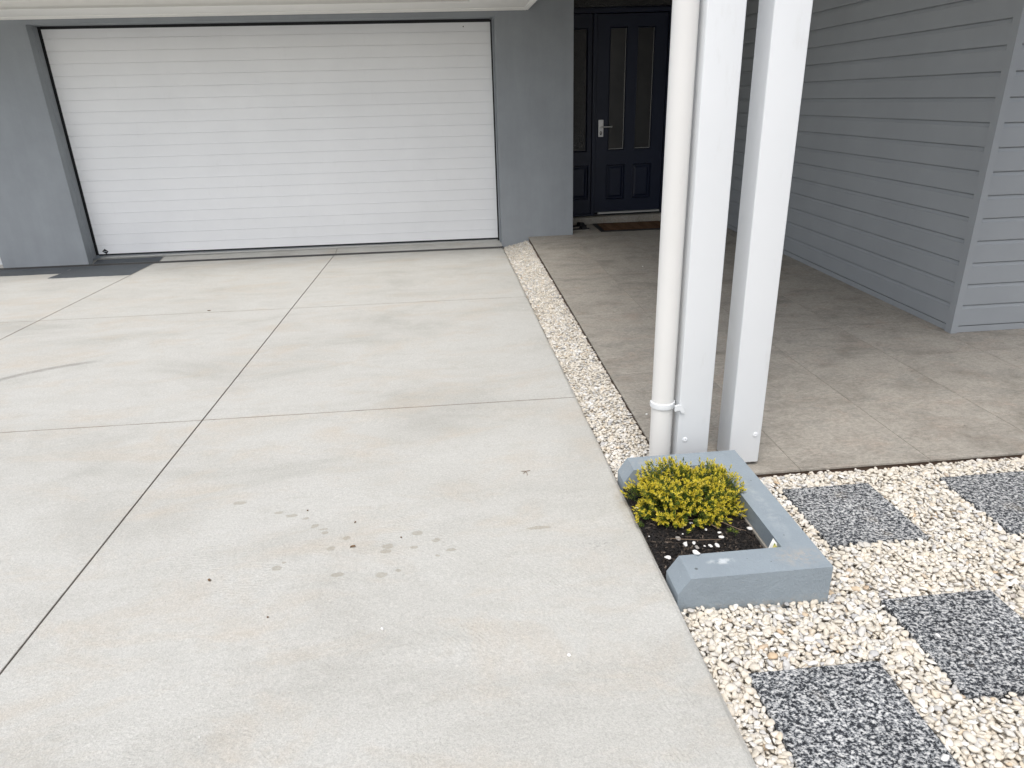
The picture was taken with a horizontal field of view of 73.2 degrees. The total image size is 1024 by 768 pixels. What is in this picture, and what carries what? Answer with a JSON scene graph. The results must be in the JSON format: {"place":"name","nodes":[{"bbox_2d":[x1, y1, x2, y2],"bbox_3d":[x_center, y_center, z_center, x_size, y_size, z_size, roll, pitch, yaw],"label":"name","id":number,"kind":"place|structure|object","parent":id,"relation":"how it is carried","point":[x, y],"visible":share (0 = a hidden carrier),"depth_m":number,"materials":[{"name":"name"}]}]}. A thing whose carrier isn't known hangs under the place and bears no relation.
{"place":"outdoors","nodes":[
{"label":"outdoors","id":0,"kind":"place"},
{"bbox_2d":[0,239,756,767],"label":"driveway","id":1,"kind":"structure","parent":0,"point":[274,437],"depth_m":2.51,"materials":[{"name":"concrete"}]},
{"bbox_2d":[0,246,503,269],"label":"channel drain","id":2,"kind":"object","parent":1,"relation":"in","point":[242,258],"visible":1,"depth_m":7.84,"materials":[{"name":"grey metal"}]},
{"bbox_2d":[0,0,1023,461],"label":"house","id":3,"kind":"structure","parent":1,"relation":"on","point":[874,148],"depth_m":7.22,"materials":[{"name":"paint"}]},
{"bbox_2d":[37,19,498,258],"bbox_3d":[-2.509,-2.703,7.703,4.685,2.416,0.086,-4,22,-4],"label":"garage door","id":4,"kind":"structure","parent":3,"relation":"in","point":[221,137],"depth_m":7.63,"materials":[{"name":"white metal"}]},
{"bbox_2d":[574,0,671,8],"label":"transom window","id":5,"kind":"structure","parent":3,"relation":"in","point":[581,4],"depth_m":8.01,"materials":[{"name":"blue paint"}]},
{"bbox_2d":[595,12,668,213],"bbox_3d":[1.450,-3.268,8.470,0.850,2.281,0.102,-4,22,-4],"label":"front door","id":6,"kind":"structure","parent":3,"relation":"in","point":[631,47],"depth_m":8.45,"materials":[{"name":"blue paint"}]},
{"bbox_2d":[623,486,762,577],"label":"mulch","id":7,"kind":"object","parent":0,"point":[672,551],"visible":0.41,"depth_m":2.42,"materials":[{"name":"black soil"}]},
{"bbox_2d":[620,455,747,539],"bbox_3d":[0.654,0.393,2.540,0.459,0.210,0.429,-4,22,-4],"label":"shrub","id":8,"kind":"object","parent":7,"relation":"in","point":[689,497],"visible":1,"depth_m":2.50,"materials":[{"name":"green plant"}]},
{"bbox_2d":[768,539,776,547],"bbox_3d":[0.858,0.554,2.277,0.064,0.091,0.004,-5,6,-8],"label":"plant tag","id":9,"kind":"object","parent":7,"relation":"in","point":[773,543],"visible":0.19,"depth_m":2.27,"materials":[{"name":"white plastic"}]},
{"bbox_2d":[509,256,1023,767],"bbox_3d":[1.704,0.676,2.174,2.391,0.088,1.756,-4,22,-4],"label":"gravel","id":10,"kind":"structure","parent":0,"point":[961,727],"depth_m":2.12,"materials":[{"name":"beige gravel"}]},
{"bbox_2d":[504,240,648,480],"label":"gravel","id":11,"kind":"structure","parent":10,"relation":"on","point":[612,411],"depth_m":4.21,"materials":[{"name":"beige gravel"}]},
{"bbox_2d":[617,450,832,619],"bbox_3d":[0.721,0.551,2.533,0.492,0.248,0.781,-4,22,-4],"label":"planter","id":12,"kind":"object","parent":10,"relation":"on","point":[795,565],"visible":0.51,"depth_m":2.18,"materials":[{"name":"grey paint"}]},
{"bbox_2d":[748,661,961,767],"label":"paver","id":13,"kind":"object","parent":10,"relation":"on","point":[859,715],"visible":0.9,"depth_m":1.76,"materials":[{"name":"gravel"}]},
{"bbox_2d":[940,753,949,761],"bbox_3d":[1.032,0.892,1.647,0.025,0.013,0.016,-19,28,-35],"label":"pebble","id":14,"kind":"object","parent":13,"relation":"on","point":[945,757],"visible":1,"depth_m":1.64,"materials":[{"name":"white stone"}]},
{"bbox_2d":[782,483,928,553],"bbox_3d":[1.292,0.504,2.638,0.369,0.040,0.382,-4,22,-4],"label":"paver","id":15,"kind":"object","parent":10,"relation":"on","point":[845,515],"visible":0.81,"depth_m":2.60,"materials":[{"name":"gravel"}]},
{"bbox_2d":[880,589,1023,706],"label":"paver","id":16,"kind":"object","parent":10,"relation":"on","point":[976,650],"visible":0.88,"depth_m":2.01,"materials":[{"name":"gravel"}]},
{"bbox_2d":[939,471,1023,538],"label":"paver","id":17,"kind":"object","parent":10,"relation":"on","point":[998,498],"visible":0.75,"depth_m":2.71,"materials":[{"name":"gravel"}]},
{"bbox_2d":[528,224,1023,477],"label":"porch floor","id":18,"kind":"structure","parent":0,"point":[857,379],"depth_m":4.04,"materials":[{"name":"grey concrete"}]},
{"bbox_2d":[573,222,586,228],"bbox_3d":[0.813,-1.978,8.576,0.260,0.066,0.100,-12,24,-23],"label":"sandal","id":19,"kind":"object","parent":18,"relation":"on","point":[578,224],"visible":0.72,"depth_m":8.56},
{"bbox_2d":[573,225,589,231],"bbox_3d":[0.820,-1.894,8.371,0.260,0.066,0.100,-8,23,-16],"label":"sandal","id":20,"kind":"object","parent":18,"relation":"on","point":[582,228],"visible":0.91,"depth_m":8.35},
{"bbox_2d":[593,221,660,231],"bbox_3d":[1.486,-1.958,8.538,0.890,0.018,0.570,-3,22,-4],"label":"doormat","id":21,"kind":"object","parent":18,"relation":"on","point":[629,226],"visible":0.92,"depth_m":8.47,"materials":[{"name":"brown fabric"}]}
]}

